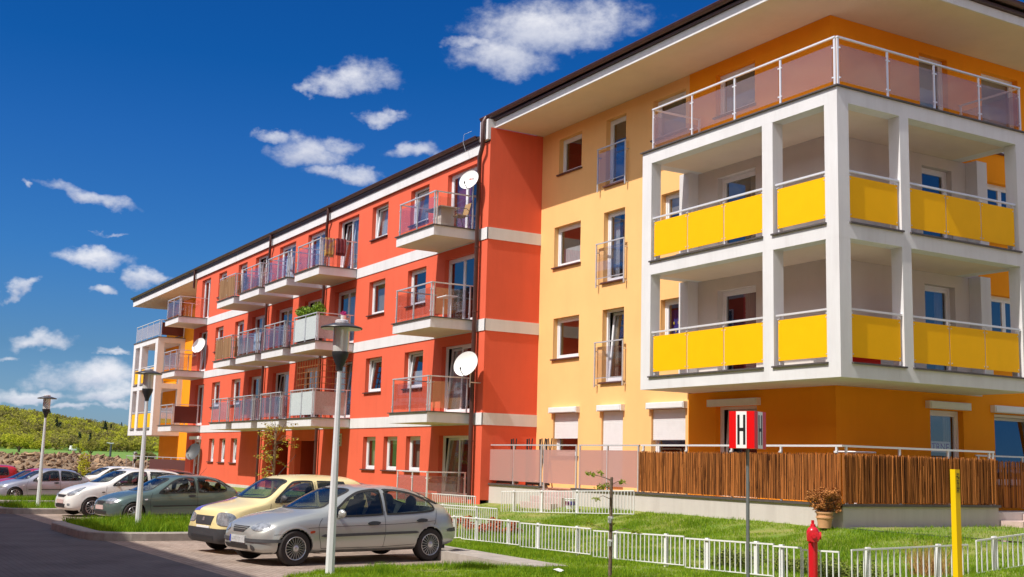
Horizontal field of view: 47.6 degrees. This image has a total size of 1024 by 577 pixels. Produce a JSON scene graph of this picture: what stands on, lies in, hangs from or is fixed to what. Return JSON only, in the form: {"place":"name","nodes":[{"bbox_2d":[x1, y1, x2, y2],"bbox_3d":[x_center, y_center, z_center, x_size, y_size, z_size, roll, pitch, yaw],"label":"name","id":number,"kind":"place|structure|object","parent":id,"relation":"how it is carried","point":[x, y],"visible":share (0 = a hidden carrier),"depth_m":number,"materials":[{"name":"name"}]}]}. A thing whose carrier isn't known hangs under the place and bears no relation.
{"place":"outdoors","nodes":[
{"label":"outdoors","id":0,"kind":"place"},
{"bbox_2d":[0,454,148,476],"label":"rubble bank","id":1,"kind":"structure","parent":0,"point":[44,465],"depth_m":81.95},
{"bbox_2d":[0,450,156,475],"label":"rubble","id":2,"kind":"object","parent":1,"relation":"on","point":[105,461],"visible":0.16,"depth_m":83.42,"materials":[{"name":"stone"}]},
{"bbox_2d":[0,445,157,460],"bbox_3d":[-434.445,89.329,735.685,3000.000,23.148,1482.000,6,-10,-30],"label":"field","id":3,"kind":"structure","parent":0,"point":[122,454],"depth_m":362.64,"materials":[{"name":"green plant"}]},
{"bbox_2d":[0,433,33,451],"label":"broadleaf tree","id":4,"kind":"object","parent":3,"relation":"on","point":[19,440],"visible":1,"depth_m":302.72,"materials":[{"name":"green plant"}]},
{"bbox_2d":[0,405,158,451],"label":"forest","id":5,"kind":"object","parent":3,"relation":"on","point":[17,421],"visible":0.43,"depth_m":529.07,"materials":[{"name":"green plant"}]},
{"bbox_2d":[0,513,226,576],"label":"road","id":6,"kind":"structure","parent":0,"point":[29,547],"depth_m":19.51,"materials":[{"name":"grey asphalt"}]},
{"bbox_2d":[16,514,453,576],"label":"parking area","id":7,"kind":"object","parent":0,"point":[229,562],"visible":0.17,"depth_m":20.40,"materials":[{"name":"beige concrete"}]},
{"bbox_2d":[0,465,18,478],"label":"parked car","id":8,"kind":"object","parent":7,"relation":"on","point":[6,471],"visible":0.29,"depth_m":55.33,"materials":[{"name":"red paint"}]},
{"bbox_2d":[0,468,68,481],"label":"parked car","id":9,"kind":"object","parent":7,"relation":"on","point":[30,470],"visible":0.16,"depth_m":51.38,"materials":[{"name":"metal"}]},
{"bbox_2d":[0,469,89,496],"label":"parked car","id":10,"kind":"object","parent":7,"relation":"on","point":[52,485],"visible":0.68,"depth_m":47.48,"materials":[{"name":"silver metal"}]},
{"bbox_2d":[79,466,146,481],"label":"parked car","id":11,"kind":"object","parent":7,"relation":"on","point":[90,477],"visible":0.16,"depth_m":55.33,"materials":[{"name":"paint"}]},
{"bbox_2d":[55,469,190,516],"bbox_3d":[-11.902,6.274,35.831,3.998,1.429,2.020,9,-11,-39],"label":"parked car","id":12,"kind":"object","parent":7,"relation":"on","point":[77,499],"visible":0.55,"depth_m":34.73,"materials":[{"name":"white paint"}]},
{"bbox_2d":[51,521,195,540],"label":"kerb","id":13,"kind":"structure","parent":7,"relation":"on","point":[77,531],"depth_m":24.29,"materials":[{"name":"concrete"}]},
{"bbox_2d":[119,469,202,488],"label":"parked car","id":14,"kind":"object","parent":7,"relation":"on","point":[172,470],"visible":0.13,"depth_m":40.81,"materials":[{"name":"metal"}]},
{"bbox_2d":[94,470,236,518],"bbox_3d":[-9.575,5.731,32.365,3.838,1.518,2.020,9,-11,-39],"label":"parked car","id":15,"kind":"object","parent":7,"relation":"on","point":[158,498],"visible":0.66,"depth_m":31.64,"materials":[{"name":"grey paint"}]},
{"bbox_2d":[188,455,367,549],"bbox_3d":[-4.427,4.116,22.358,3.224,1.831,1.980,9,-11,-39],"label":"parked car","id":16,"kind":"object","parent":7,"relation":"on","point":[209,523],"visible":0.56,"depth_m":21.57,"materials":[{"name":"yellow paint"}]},
{"bbox_2d":[224,484,454,565],"bbox_3d":[-2.970,4.084,20.348,4.000,1.295,2.020,9,-11,-39],"label":"parked car","id":17,"kind":"object","parent":7,"relation":"on","point":[289,534],"visible":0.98,"depth_m":19.70,"materials":[{"name":"silver metal"}]},
{"bbox_2d":[291,567,597,576],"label":"lawn","id":18,"kind":"structure","parent":0,"point":[438,569],"depth_m":17.44,"materials":[{"name":"plant"}]},
{"bbox_2d":[321,319,361,573],"bbox_3d":[-2.540,2.321,16.738,0.612,3.770,0.612,6,-10,-30],"label":"street lamp","id":19,"kind":"object","parent":18,"relation":"on","point":[340,328],"visible":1,"depth_m":16.74,"materials":[{"name":"grey metal"}]},
{"bbox_2d":[585,470,642,576],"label":"young tree","id":20,"kind":"object","parent":18,"relation":"on","point":[610,516],"visible":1,"depth_m":16.44,"materials":[{"name":"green plant"}]},
{"bbox_2d":[478,517,522,533],"bbox_3d":[-0.302,5.426,26.462,1.087,0.429,0.873,-3,-10,28],"label":"red shrub","id":21,"kind":"object","parent":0,"point":[497,526],"visible":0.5,"depth_m":26.43,"materials":[{"name":"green plant"}]},
{"bbox_2d":[0,0,1023,427],"label":"sky","id":22,"kind":"structure","parent":0,"point":[144,143],"materials":[{"name":"blue"}]},
{"bbox_2d":[212,485,1023,576],"bbox_3d":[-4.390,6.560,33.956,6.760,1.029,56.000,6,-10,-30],"label":"lawn","id":23,"kind":"structure","parent":0,"point":[266,492],"depth_m":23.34,"materials":[{"name":"plant"}]},
{"bbox_2d":[77,451,90,475],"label":"young tree","id":24,"kind":"object","parent":23,"relation":"on","point":[82,462],"visible":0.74,"depth_m":55.23,"materials":[{"name":"green plant"}]},
{"bbox_2d":[254,419,298,492],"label":"young tree","id":25,"kind":"object","parent":23,"relation":"on","point":[275,454],"visible":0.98,"depth_m":40.46,"materials":[{"name":"green plant"}]},
{"bbox_2d":[396,470,465,505],"bbox_3d":[-2.482,6.085,35.412,1.335,1.035,2.110,6,-10,-30],"label":"glass railing","id":26,"kind":"object","parent":23,"relation":"on","point":[428,472],"visible":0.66,"depth_m":34.85,"materials":[{"name":"white"}]},
{"bbox_2d":[405,492,475,509],"bbox_3d":[-2.124,6.239,33.878,0.069,0.541,4.500,6,-10,-30],"label":"metal fence","id":27,"kind":"object","parent":23,"relation":"on","point":[446,499],"visible":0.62,"depth_m":33.33,"materials":[{"name":"white metal"}]},
{"bbox_2d":[429,504,497,525],"bbox_3d":[-1.260,5.755,29.307,0.069,0.606,3.903,6,-10,-28],"label":"metal fence","id":28,"kind":"object","parent":23,"relation":"on","point":[476,510],"visible":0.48,"depth_m":28.80,"materials":[{"name":"white metal"}]},
{"bbox_2d":[461,517,519,545],"bbox_3d":[-0.452,5.068,24.071,0.069,0.637,2.331,7,-10,-31],"label":"metal fence","id":29,"kind":"object","parent":23,"relation":"on","point":[508,531],"visible":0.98,"depth_m":23.98,"materials":[{"name":"white metal"}]},
{"bbox_2d":[520,522,591,554],"bbox_3d":[0.811,4.765,21.940,0.069,0.636,2.381,7,-10,-31],"label":"metal fence","id":30,"kind":"object","parent":23,"relation":"on","point":[577,539],"visible":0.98,"depth_m":21.81,"materials":[{"name":"white metal"}]},
{"bbox_2d":[501,490,634,514],"bbox_3d":[1.294,5.411,29.171,0.069,0.870,5.419,7,-10,-35],"label":"metal fence","id":31,"kind":"object","parent":23,"relation":"on","point":[542,501],"visible":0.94,"depth_m":29.11,"materials":[{"name":"white metal"}]},
{"bbox_2d":[593,530,684,566],"bbox_3d":[2.130,4.442,19.717,0.069,0.652,2.491,7,-10,-31],"label":"metal fence","id":32,"kind":"object","parent":23,"relation":"on","point":[666,550],"visible":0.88,"depth_m":19.46,"materials":[{"name":"white metal"}]},
{"bbox_2d":[685,538,773,576],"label":"metal fence","id":33,"kind":"object","parent":23,"relation":"on","point":[707,555],"visible":0.94,"depth_m":17.75,"materials":[{"name":"white metal"}]},
{"bbox_2d":[693,547,771,569],"bbox_3d":[3.688,4.431,18.998,1.221,0.362,1.278,6,-10,-30],"label":"juniper shrub","id":34,"kind":"object","parent":23,"relation":"on","point":[727,557],"visible":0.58,"depth_m":18.83,"materials":[{"name":"green plant"}]},
{"bbox_2d":[729,411,765,576],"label":"hydrant sign","id":35,"kind":"object","parent":23,"relation":"on","point":[747,430],"visible":1,"depth_m":15.64,"materials":[{"name":"red metal"}]},
{"bbox_2d":[486,483,1023,542],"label":"terrace","id":36,"kind":"structure","parent":23,"relation":"on","point":[850,516],"depth_m":24.58,"materials":[{"name":"white concrete"}]},
{"bbox_2d":[489,444,639,491],"bbox_3d":[1.180,4.896,31.451,0.052,1.335,7.540,6,-10,-30],"label":"translucent screen fence","id":37,"kind":"object","parent":36,"relation":"on","point":[559,466],"visible":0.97,"depth_m":31.05,"materials":[{"name":"plastic"}]},
{"bbox_2d":[638,444,996,504],"bbox_3d":[5.927,3.936,24.849,3.766,1.140,8.037,19,-19,-64],"label":"willow screen fence","id":38,"kind":"object","parent":36,"relation":"on","point":[894,479],"visible":0.94,"depth_m":24.07,"materials":[{"name":"brown wood"}]},
{"bbox_2d":[975,455,1023,508],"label":"willow screen fence","id":39,"kind":"object","parent":36,"relation":"on","point":[1006,501],"visible":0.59,"depth_m":25.81,"materials":[{"name":"wood"}]},
{"bbox_2d":[773,544,801,576],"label":"metal fence","id":40,"kind":"object","parent":23,"relation":"on","point":[781,560],"visible":1,"depth_m":16.71,"materials":[{"name":"white metal"}]},
{"bbox_2d":[733,551,841,574],"bbox_3d":[4.290,4.283,18.167,1.099,0.389,1.394,10,-12,-43],"label":"juniper shrub","id":41,"kind":"object","parent":23,"relation":"on","point":[797,563],"visible":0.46,"depth_m":17.85,"materials":[{"name":"green plant"}]},
{"bbox_2d":[806,520,820,576],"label":"fire hydrant","id":42,"kind":"object","parent":23,"relation":"on","point":[813,535],"visible":1,"depth_m":14.59,"materials":[{"name":"red metal"}]},
{"bbox_2d":[802,549,839,576],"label":"metal fence","id":43,"kind":"object","parent":23,"relation":"on","point":[826,551],"visible":0.74,"depth_m":15.99,"materials":[{"name":"white metal"}]},
{"bbox_2d":[805,487,842,527],"bbox_3d":[6.077,4.235,22.489,0.662,0.781,0.673,6,-10,-30],"label":"potted shrub","id":44,"kind":"object","parent":23,"relation":"on","point":[824,516],"visible":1,"depth_m":22.38,"materials":[{"name":"brown plant"}]},
{"bbox_2d":[818,559,897,576],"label":"juniper shrub","id":45,"kind":"object","parent":23,"relation":"on","point":[843,572],"visible":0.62,"depth_m":16.63,"materials":[{"name":"green plant"}]},
{"bbox_2d":[851,544,968,576],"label":"metal fence","id":46,"kind":"object","parent":23,"relation":"on","point":[867,562],"visible":0.88,"depth_m":16.19,"materials":[{"name":"white metal"}]},
{"bbox_2d":[871,537,973,576],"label":"dry grass tuft","id":47,"kind":"object","parent":23,"relation":"on","point":[926,566],"visible":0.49,"depth_m":16.94,"materials":[{"name":"plant"}]},
{"bbox_2d":[950,469,962,576],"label":"gas marker post","id":48,"kind":"object","parent":23,"relation":"on","point":[956,522],"visible":1,"depth_m":13.32,"materials":[{"name":"yellow metal"}]},
{"bbox_2d":[975,533,1023,573],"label":"metal fence","id":49,"kind":"object","parent":23,"relation":"on","point":[994,551],"visible":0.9,"depth_m":16.96,"materials":[{"name":"white metal"}]},
{"bbox_2d":[857,527,1023,541],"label":"lawn","id":50,"kind":"structure","parent":0,"point":[967,531],"depth_m":22.10,"materials":[{"name":"plant"}]},
{"bbox_3d":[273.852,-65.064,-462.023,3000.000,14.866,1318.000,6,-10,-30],"label":"ground","id":51,"kind":"structure","parent":0,"visible":0},
{"bbox_2d":[0,506,81,515],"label":"kerb","id":52,"kind":"structure","parent":51,"relation":"on","point":[4,510],"depth_m":35.57,"materials":[{"name":"concrete"}]},
{"bbox_2d":[126,455,184,479],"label":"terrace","id":53,"kind":"structure","parent":51,"relation":"on","point":[162,463],"depth_m":67.30,"materials":[{"name":"metal"}]},
{"bbox_2d":[433,550,565,566],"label":"kerb","id":54,"kind":"structure","parent":51,"relation":"on","point":[459,555],"depth_m":19.77,"materials":[{"name":"concrete"}]},
{"bbox_2d":[127,0,1023,509],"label":"apartment building","id":55,"kind":"structure","parent":51,"relation":"on","point":[841,182],"depth_m":30.08,"materials":[{"name":"red paint"}]},
{"bbox_2d":[186,443,199,465],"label":"satellite dish","id":56,"kind":"object","parent":55,"relation":"attached to","point":[192,451],"visible":1,"depth_m":59.95,"materials":[{"name":"grey metal"}]},
{"bbox_2d":[274,372,288,418],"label":"balcony door","id":57,"kind":"structure","parent":55,"relation":"in","point":[286,374],"depth_m":50.68,"materials":[{"name":"white plastic"}]},
{"bbox_2d":[278,307,292,346],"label":"balcony door","id":58,"kind":"structure","parent":55,"relation":"in","point":[289,310],"depth_m":51.12,"materials":[{"name":"white plastic"}]},
{"bbox_2d":[295,301,326,342],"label":"planter hedge","id":59,"kind":"object","parent":55,"relation":"on","point":[305,310],"visible":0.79,"depth_m":44.14,"materials":[{"name":"green plant"}]},
{"bbox_2d":[310,231,324,267],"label":"balcony door","id":60,"kind":"structure","parent":55,"relation":"in","point":[322,234],"depth_m":48.95,"materials":[{"name":"white plastic"}]},
{"bbox_2d":[296,358,348,416],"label":"wooden trellis","id":61,"kind":"object","parent":55,"relation":"on","point":[319,370],"visible":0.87,"depth_m":43.53,"materials":[{"name":"brown wood"}]},
{"bbox_2d":[324,237,334,257],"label":"beach towel","id":62,"kind":"object","parent":55,"relation":"hanging from","point":[329,250],"visible":1,"depth_m":43.62,"materials":[{"name":"fabric"}]},
{"bbox_2d":[333,362,351,417],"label":"balcony door","id":63,"kind":"structure","parent":55,"relation":"in","point":[348,381],"depth_m":44.54,"materials":[{"name":"white plastic"}]},
{"bbox_2d":[338,288,355,342],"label":"balcony door","id":64,"kind":"structure","parent":55,"relation":"in","point":[352,293],"depth_m":45.02,"materials":[{"name":"white plastic"}]},
{"bbox_2d":[340,216,358,268],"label":"balcony door","id":65,"kind":"structure","parent":55,"relation":"in","point":[355,229],"depth_m":45.44,"materials":[{"name":"white plastic"}]},
{"bbox_2d":[359,437,375,470],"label":"window","id":66,"kind":"structure","parent":55,"relation":"in","point":[368,467],"depth_m":41.97,"materials":[{"name":"white plastic"}]},
{"bbox_2d":[362,357,381,393],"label":"window","id":67,"kind":"structure","parent":55,"relation":"in","point":[371,371],"depth_m":42.42,"materials":[{"name":"white plastic"}]},
{"bbox_2d":[366,280,384,316],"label":"window","id":68,"kind":"structure","parent":55,"relation":"in","point":[381,284],"depth_m":42.80,"materials":[{"name":"white plastic"}]},
{"bbox_2d":[369,204,388,241],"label":"window","id":69,"kind":"structure","parent":55,"relation":"in","point":[383,218],"depth_m":43.24,"materials":[{"name":"white plastic"}]},
{"bbox_2d":[380,437,396,471],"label":"window","id":70,"kind":"structure","parent":55,"relation":"in","point":[391,440],"depth_m":40.38,"materials":[{"name":"white plastic"}]},
{"bbox_2d":[402,436,419,472],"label":"window","id":71,"kind":"structure","parent":55,"relation":"in","point":[416,439],"depth_m":38.86,"materials":[{"name":"white plastic"}]},
{"bbox_2d":[401,351,422,389],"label":"window","id":72,"kind":"structure","parent":55,"relation":"in","point":[416,385],"depth_m":39.56,"materials":[{"name":"white plastic"}]},
{"bbox_2d":[404,268,425,307],"bbox_3d":[-3.111,-0.027,39.491,0.445,1.281,1.530,6,-10,-30],"label":"window","id":73,"kind":"structure","parent":55,"relation":"in","point":[420,298],"depth_m":39.89,"materials":[{"name":"white plastic"}]},
{"bbox_2d":[407,187,428,227],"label":"window","id":74,"kind":"structure","parent":55,"relation":"in","point":[424,201],"depth_m":40.37,"materials":[{"name":"white plastic"}]},
{"bbox_2d":[424,205,459,225],"bbox_3d":[-2.198,-2.133,36.323,0.680,0.690,1.150,6,-10,-30],"label":"balcony cupboard","id":75,"kind":"object","parent":55,"relation":"on","point":[445,215],"visible":0.79,"depth_m":36.02,"materials":[{"name":"beige"}]},
{"bbox_2d":[441,436,467,497],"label":"balcony door","id":76,"kind":"structure","parent":55,"relation":"in","point":[453,462],"depth_m":36.60,"materials":[{"name":"white plastic"}]},
{"bbox_2d":[444,344,470,412],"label":"balcony door","id":77,"kind":"structure","parent":55,"relation":"in","point":[456,389],"depth_m":37.02,"materials":[{"name":"white plastic"}]},
{"bbox_2d":[447,254,473,318],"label":"balcony door","id":78,"kind":"structure","parent":55,"relation":"in","point":[465,258],"depth_m":36.85,"materials":[{"name":"white plastic"}]},
{"bbox_2d":[451,166,476,227],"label":"balcony door","id":79,"kind":"structure","parent":55,"relation":"in","point":[461,200],"depth_m":37.83,"materials":[{"name":"white plastic"}]},
{"bbox_2d":[454,351,480,386],"bbox_3d":[-1.287,2.394,34.559,0.840,1.069,0.591,3,-9,-11],"label":"satellite dish","id":80,"kind":"object","parent":55,"relation":"attached to","point":[465,363],"visible":1,"depth_m":34.64,"materials":[{"name":"white metal"}]},
{"bbox_2d":[459,171,477,199],"bbox_3d":[-1.274,-3.210,35.839,0.662,0.928,0.489,3,-9,-11],"label":"satellite dish","id":81,"kind":"object","parent":55,"relation":"attached to","point":[468,179],"visible":1,"depth_m":35.91,"materials":[{"name":"white metal"}]},
{"bbox_2d":[548,406,579,456],"bbox_3d":[1.590,4.214,34.094,0.370,1.455,1.510,6,-10,-30],"label":"window","id":82,"kind":"structure","parent":55,"relation":"in","point":[566,425],"depth_m":34.14,"materials":[{"name":"white plastic"}]},
{"bbox_2d":[550,316,578,360],"bbox_3d":[1.660,1.480,34.588,0.290,1.271,1.500,6,-10,-30],"label":"window","id":83,"kind":"structure","parent":55,"relation":"in","point":[569,356],"depth_m":34.99,"materials":[{"name":"white plastic"}]},
{"bbox_2d":[551,222,580,269],"bbox_3d":[1.790,-1.288,35.062,0.445,1.291,1.550,6,-10,-30],"label":"window","id":84,"kind":"structure","parent":55,"relation":"in","point":[571,255],"depth_m":35.40,"materials":[{"name":"white plastic"}]},
{"bbox_2d":[556,134,581,176],"bbox_3d":[1.838,-4.083,35.369,0.290,1.151,1.350,6,-10,-30],"label":"window","id":85,"kind":"structure","parent":55,"relation":"in","point":[578,137],"depth_m":35.79,"materials":[{"name":"white plastic"}]},
{"bbox_2d":[596,404,624,464],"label":"balcony door","id":86,"kind":"structure","parent":55,"relation":"in","point":[613,421],"depth_m":32.08,"materials":[{"name":"white plastic"}]},
{"bbox_2d":[598,308,623,383],"bbox_3d":[2.943,1.608,32.499,0.448,2.091,1.140,6,-10,-30],"label":"balcony door","id":87,"kind":"structure","parent":55,"relation":"in","point":[612,356],"depth_m":32.87,"materials":[{"name":"white plastic"}]},
{"bbox_2d":[600,209,624,283],"bbox_3d":[3.014,-1.190,32.920,0.445,2.071,1.130,6,-10,-30],"label":"balcony door","id":88,"kind":"structure","parent":55,"relation":"in","point":[617,215],"depth_m":33.30,"materials":[{"name":"white plastic"}]},
{"bbox_2d":[602,116,626,187],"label":"balcony door","id":89,"kind":"structure","parent":55,"relation":"in","point":[612,148],"depth_m":33.62,"materials":[{"name":"white plastic"}]},
{"bbox_2d":[646,401,686,452],"bbox_3d":[4.046,3.661,29.943,0.370,1.455,1.580,6,-10,-30],"label":"window","id":90,"kind":"structure","parent":55,"relation":"in","point":[669,423],"depth_m":29.99,"materials":[{"name":"white plastic"}]},
{"bbox_2d":[650,91,686,141],"bbox_3d":[4.290,-4.634,31.227,0.290,1.151,1.500,6,-10,-30],"label":"window","id":91,"kind":"structure","parent":55,"relation":"in","point":[660,115],"depth_m":31.59,"materials":[{"name":"white plastic"}]},
{"bbox_2d":[665,299,678,334],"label":"window","id":92,"kind":"structure","parent":55,"relation":"in","point":[674,314],"depth_m":30.66,"materials":[{"name":"white plastic"}]},
{"bbox_2d":[666,192,678,218],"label":"window","id":93,"kind":"structure","parent":55,"relation":"in","point":[672,200],"depth_m":31.05,"materials":[{"name":"white plastic"}]},
{"bbox_2d":[712,63,755,119],"bbox_3d":[5.618,-4.933,28.983,0.290,1.151,1.550,6,-10,-30],"label":"window","id":94,"kind":"structure","parent":55,"relation":"in","point":[723,112],"depth_m":29.40,"materials":[{"name":"white plastic"}]},
{"bbox_2d":[707,397,760,497],"bbox_3d":[5.414,3.801,27.711,0.536,2.316,1.790,6,-10,-30],"label":"balcony door","id":95,"kind":"structure","parent":55,"relation":"in","point":[744,403],"depth_m":28.07,"materials":[{"name":"white plastic"}]},
{"bbox_2d":[722,170,755,243],"bbox_3d":[5.715,-1.750,28.569,0.225,2.162,1.382,6,-10,-30],"label":"balcony door","id":96,"kind":"structure","parent":55,"relation":"in","point":[752,174],"depth_m":28.73,"materials":[{"name":"white plastic"}]},
{"bbox_2d":[722,286,755,369],"bbox_3d":[5.638,1.068,28.149,0.225,2.122,1.382,6,-10,-30],"label":"balcony door","id":97,"kind":"structure","parent":55,"relation":"in","point":[749,293],"depth_m":28.30,"materials":[{"name":"white plastic"}]},
{"bbox_2d":[919,56,942,109],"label":"balcony door","id":98,"kind":"structure","parent":55,"relation":"in","point":[924,66],"depth_m":28.20,"materials":[{"name":"white plastic"}]},
{"bbox_2d":[922,168,947,237],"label":"balcony door","id":99,"kind":"structure","parent":55,"relation":"in","point":[942,175],"depth_m":27.82,"materials":[{"name":"white plastic"}]},
{"bbox_2d":[925,285,951,370],"bbox_3d":[9.840,1.028,27.222,1.032,2.152,0.225,6,-10,-30],"label":"balcony door","id":100,"kind":"structure","parent":55,"relation":"in","point":[938,292],"depth_m":27.47,"materials":[{"name":"white plastic"}]},
{"bbox_2d":[925,400,971,503],"bbox_3d":[9.932,3.778,26.735,1.410,2.316,0.525,6,-10,-30],"label":"balcony door","id":101,"kind":"structure","parent":55,"relation":"in","point":[946,444],"depth_m":26.99,"materials":[{"name":"white plastic"}]},
{"bbox_2d":[981,74,1013,155],"bbox_3d":[12.167,-4.312,29.112,1.510,2.071,0.325,6,-10,-30],"label":"balcony door","id":102,"kind":"structure","parent":55,"relation":"in","point":[984,83],"depth_m":29.49,"materials":[{"name":"white plastic"}]},
{"bbox_2d":[991,296,1009,331],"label":"window","id":103,"kind":"structure","parent":55,"relation":"in","point":[1002,301],"depth_m":28.46,"materials":[{"name":"white plastic"}]},
{"bbox_2d":[990,405,1023,486],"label":"window","id":104,"kind":"structure","parent":55,"relation":"in","point":[993,408],"depth_m":27.84,"materials":[{"name":"white plastic"}]},
{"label":"verge","id":105,"kind":"structure","parent":0,"visible":0},
{"bbox_2d":[0,493,190,531],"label":"grass","id":106,"kind":"structure","parent":105,"relation":"on","point":[152,522],"depth_m":27.11,"materials":[{"name":"green plant"}]},
{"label":"verge","id":107,"kind":"structure","parent":0,"visible":0},
{"bbox_2d":[135,368,161,523],"bbox_3d":[-8.433,3.708,26.563,0.612,3.770,0.612,6,-10,-30],"label":"street lamp","id":108,"kind":"object","parent":107,"relation":"on","point":[148,374],"visible":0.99,"depth_m":26.58,"materials":[{"name":"grey metal"}]},
{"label":"verge","id":109,"kind":"structure","parent":0,"visible":0},
{"bbox_2d":[36,395,56,505],"bbox_3d":[-15.405,5.374,38.122,0.612,3.770,0.612,6,-10,-30],"label":"street lamp","id":110,"kind":"object","parent":109,"relation":"on","point":[46,403],"visible":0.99,"depth_m":38.12,"materials":[{"name":"grey metal"}]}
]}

